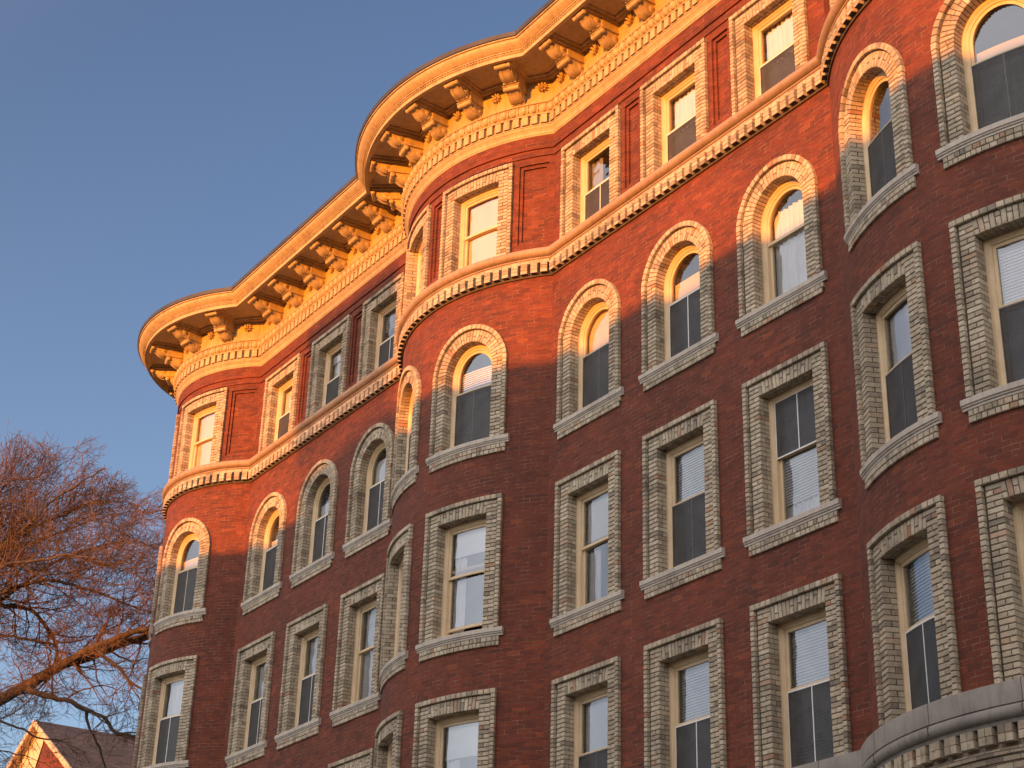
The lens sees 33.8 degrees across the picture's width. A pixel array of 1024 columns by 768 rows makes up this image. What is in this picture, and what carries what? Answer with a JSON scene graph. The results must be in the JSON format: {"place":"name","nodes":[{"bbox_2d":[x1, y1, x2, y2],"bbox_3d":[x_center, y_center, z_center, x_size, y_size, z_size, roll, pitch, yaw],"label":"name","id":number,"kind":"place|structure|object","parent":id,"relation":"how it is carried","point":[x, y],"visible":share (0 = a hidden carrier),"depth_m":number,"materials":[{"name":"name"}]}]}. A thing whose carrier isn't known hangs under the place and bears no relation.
{"place":"outdoors","nodes":[
{"label":"outdoors","id":0,"kind":"place"},
{"bbox_2d":[7,720,134,767],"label":"gabled house","id":1,"kind":"structure","parent":0,"point":[117,760],"depth_m":60.88,"materials":[{"name":"red brick"}]},
{"bbox_2d":[0,420,165,767],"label":"bare tree","id":2,"kind":"object","parent":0,"point":[18,555],"visible":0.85,"depth_m":50.03,"materials":[{"name":"brown plant"}]},
{"bbox_2d":[0,0,548,767],"label":"sky","id":3,"kind":"structure","parent":0,"point":[153,153],"materials":[{"name":"blue"}]},
{"bbox_2d":[132,0,1023,767],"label":"apartment building","id":4,"kind":"structure","parent":0,"point":[594,384],"depth_m":25.67,"materials":[{"name":"red brick"}]},
{"bbox_2d":[132,674,146,767],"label":"window","id":5,"kind":"structure","parent":4,"relation":"in","point":[145,675],"depth_m":36.50,"materials":[{"name":"beige paint"}]},
{"bbox_2d":[148,546,162,648],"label":"window","id":6,"kind":"structure","parent":4,"relation":"in","point":[160,548],"depth_m":37.76,"materials":[{"name":"beige paint"}]},
{"bbox_2d":[137,655,197,767],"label":"window","id":7,"kind":"structure","parent":4,"relation":"in","point":[164,741],"depth_m":35.63,"materials":[{"name":"beige paint"}]},
{"bbox_2d":[168,414,179,481],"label":"window","id":8,"kind":"structure","parent":4,"relation":"in","point":[177,417],"depth_m":39.35,"materials":[{"name":"beige paint"}]},
{"bbox_2d":[154,518,210,634],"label":"window","id":9,"kind":"structure","parent":4,"relation":"in","point":[182,588],"depth_m":36.96,"materials":[{"name":"beige paint"}]},
{"bbox_2d":[173,387,228,476],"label":"window","id":10,"kind":"structure","parent":4,"relation":"in","point":[202,423],"depth_m":38.56,"materials":[{"name":"beige paint"}]},
{"bbox_2d":[225,631,275,767],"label":"window","id":11,"kind":"structure","parent":4,"relation":"in","point":[247,742],"depth_m":34.22,"materials":[{"name":"beige paint"}]},
{"bbox_2d":[241,492,286,615],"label":"window","id":12,"kind":"structure","parent":4,"relation":"in","point":[263,584],"depth_m":35.63,"materials":[{"name":"beige paint"}]},
{"bbox_2d":[258,353,301,452],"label":"window","id":13,"kind":"structure","parent":4,"relation":"in","point":[274,423],"depth_m":37.20,"materials":[{"name":"beige paint"}]},
{"bbox_2d":[274,603,328,749],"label":"window","id":14,"kind":"structure","parent":4,"relation":"in","point":[299,719],"depth_m":32.55,"materials":[{"name":"beige paint"}]},
{"bbox_2d":[289,459,337,588],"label":"window","id":15,"kind":"structure","parent":4,"relation":"in","point":[313,554],"depth_m":33.97,"materials":[{"name":"beige paint"}]},
{"bbox_2d":[305,314,351,418],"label":"window","id":16,"kind":"structure","parent":4,"relation":"in","point":[331,348],"depth_m":35.53,"materials":[{"name":"beige paint"}]},
{"bbox_2d":[328,748,374,767],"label":"window","id":17,"kind":"structure","parent":4,"relation":"in","point":[365,759],"depth_m":29.52,"materials":[{"name":"beige paint"}]},
{"bbox_2d":[329,573,385,727],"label":"window","id":18,"kind":"structure","parent":4,"relation":"in","point":[347,705],"depth_m":30.93,"materials":[{"name":"beige paint"}]},
{"bbox_2d":[342,423,393,558],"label":"window","id":19,"kind":"structure","parent":4,"relation":"in","point":[369,520],"depth_m":32.31,"materials":[{"name":"beige paint"}]},
{"bbox_2d":[357,272,404,381],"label":"window","id":20,"kind":"structure","parent":4,"relation":"in","point":[374,351],"depth_m":33.88,"materials":[{"name":"beige brick"}]},
{"bbox_2d":[373,710,402,767],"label":"window","id":21,"kind":"structure","parent":4,"relation":"in","point":[388,733],"depth_m":27.39,"materials":[{"name":"beige paint"}]},
{"bbox_2d":[379,523,413,693],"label":"window","id":22,"kind":"structure","parent":4,"relation":"in","point":[394,654],"depth_m":28.66,"materials":[{"name":"beige paint"}]},
{"bbox_2d":[390,366,420,514],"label":"window","id":23,"kind":"structure","parent":4,"relation":"in","point":[405,468],"depth_m":30.12,"materials":[{"name":"beige paint"}]},
{"bbox_2d":[403,204,431,312],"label":"window","id":24,"kind":"structure","parent":4,"relation":"in","point":[418,242],"depth_m":31.67,"materials":[{"name":"beige brick"}]},
{"bbox_2d":[412,688,496,767],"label":"window","id":25,"kind":"structure","parent":4,"relation":"in","point":[469,718],"depth_m":25.96,"materials":[{"name":"beige paint"}]},
{"bbox_2d":[415,493,503,661],"bbox_3d":[-0.764,3.122,26.973,1.801,2.513,0.423,-18,-33,35],"label":"window","id":26,"kind":"structure","parent":4,"relation":"in","point":[476,523],"depth_m":27.09,"materials":[{"name":"beige paint"}]},
{"bbox_2d":[426,324,509,473],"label":"window","id":27,"kind":"structure","parent":4,"relation":"in","point":[470,424],"depth_m":28.39,"materials":[{"name":"beige paint"}]},
{"bbox_2d":[438,163,513,279],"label":"window","id":28,"kind":"structure","parent":4,"relation":"in","point":[488,194],"depth_m":30.00,"materials":[{"name":"beige brick"}]},
{"bbox_2d":[550,656,620,767],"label":"window","id":29,"kind":"structure","parent":4,"relation":"in","point":[586,702],"depth_m":24.48,"materials":[{"name":"beige paint"}]},
{"bbox_2d":[549,450,623,636],"bbox_3d":[1.261,2.452,25.472,0.406,2.513,1.788,18,-30,-30],"label":"window","id":30,"kind":"structure","parent":4,"relation":"in","point":[594,490],"depth_m":25.67,"materials":[{"name":"beige paint"}]},
{"bbox_2d":[553,279,623,439],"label":"window","id":31,"kind":"structure","parent":4,"relation":"in","point":[589,387],"depth_m":27.03,"materials":[{"name":"beige paint"}]},
{"bbox_2d":[559,104,620,238],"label":"window","id":32,"kind":"structure","parent":4,"relation":"in","point":[578,202],"depth_m":28.59,"materials":[{"name":"beige brick"}]},
{"bbox_2d":[640,37,708,180],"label":"window","id":33,"kind":"structure","parent":4,"relation":"in","point":[659,143],"depth_m":26.92,"materials":[{"name":"beige brick"}]},
{"bbox_2d":[638,220,718,391],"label":"window","id":34,"kind":"structure","parent":4,"relation":"in","point":[677,335],"depth_m":25.33,"materials":[{"name":"beige brick"}]},
{"bbox_2d":[639,399,724,599],"bbox_3d":[2.489,1.673,23.797,0.368,2.513,1.788,18,-30,-30],"label":"window","id":35,"kind":"structure","parent":4,"relation":"in","point":[682,540],"depth_m":23.92,"materials":[{"name":"beige paint"}]},
{"bbox_2d":[643,618,726,767],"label":"window","id":36,"kind":"structure","parent":4,"relation":"in","point":[700,742],"depth_m":22.70,"materials":[{"name":"beige paint"}]},
{"bbox_2d":[729,0,809,114],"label":"window","id":37,"kind":"structure","parent":4,"relation":"in","point":[788,49],"depth_m":25.29,"materials":[{"name":"beige brick"}]},
{"bbox_2d":[735,154,827,337],"bbox_3d":[3.839,-2.019,23.569,0.407,2.493,1.788,18,-30,-30],"label":"window","id":38,"kind":"structure","parent":4,"relation":"in","point":[801,276],"depth_m":23.72,"materials":[{"name":"beige brick"}]},
{"bbox_2d":[742,341,841,557],"bbox_3d":[3.747,0.903,22.141,0.407,2.513,1.788,18,-30,-30],"label":"window","id":39,"kind":"structure","parent":4,"relation":"in","point":[787,410],"depth_m":22.27,"materials":[{"name":"beige paint"}]},
{"bbox_2d":[749,573,851,767],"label":"window","id":40,"kind":"structure","parent":4,"relation":"in","point":[810,722],"depth_m":20.93,"materials":[{"name":"beige paint"}]},
{"bbox_2d":[829,0,835,9],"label":"window","id":41,"kind":"structure","parent":4,"relation":"in","point":[831,3],"depth_m":23.07,"materials":[{"name":"beige brick"}]},
{"bbox_2d":[838,42,919,252],"bbox_3d":[4.635,-3.117,21.270,0.402,2.493,1.801,9,-27,-15],"label":"window","id":42,"kind":"structure","parent":4,"relation":"in","point":[877,171],"depth_m":21.40,"materials":[{"name":"beige brick"}]},
{"bbox_2d":[850,241,942,489],"bbox_3d":[4.556,-0.192,19.845,0.425,2.513,1.801,9,-27,-15],"label":"window","id":43,"kind":"structure","parent":4,"relation":"in","point":[897,414],"depth_m":19.99,"materials":[{"name":"beige paint"}]},
{"bbox_2d":[866,495,961,726],"bbox_3d":[4.458,2.560,18.497,0.401,2.246,1.647,9,-27,-15],"label":"window","id":44,"kind":"structure","parent":4,"relation":"in","point":[917,664],"depth_m":18.66,"materials":[{"name":"beige paint"}]},
{"bbox_2d":[931,0,1023,169],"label":"window","id":45,"kind":"structure","parent":4,"relation":"in","point":[980,105],"depth_m":19.87,"materials":[{"name":"beige brick"}]},
{"bbox_2d":[948,193,1023,423],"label":"window","id":46,"kind":"structure","parent":4,"relation":"in","point":[991,331],"depth_m":18.67,"materials":[{"name":"beige brick"}]},
{"bbox_2d":[974,465,1023,682],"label":"window","id":47,"kind":"structure","parent":4,"relation":"in","point":[999,496],"depth_m":17.37,"materials":[{"name":"beige paint"}]}
]}

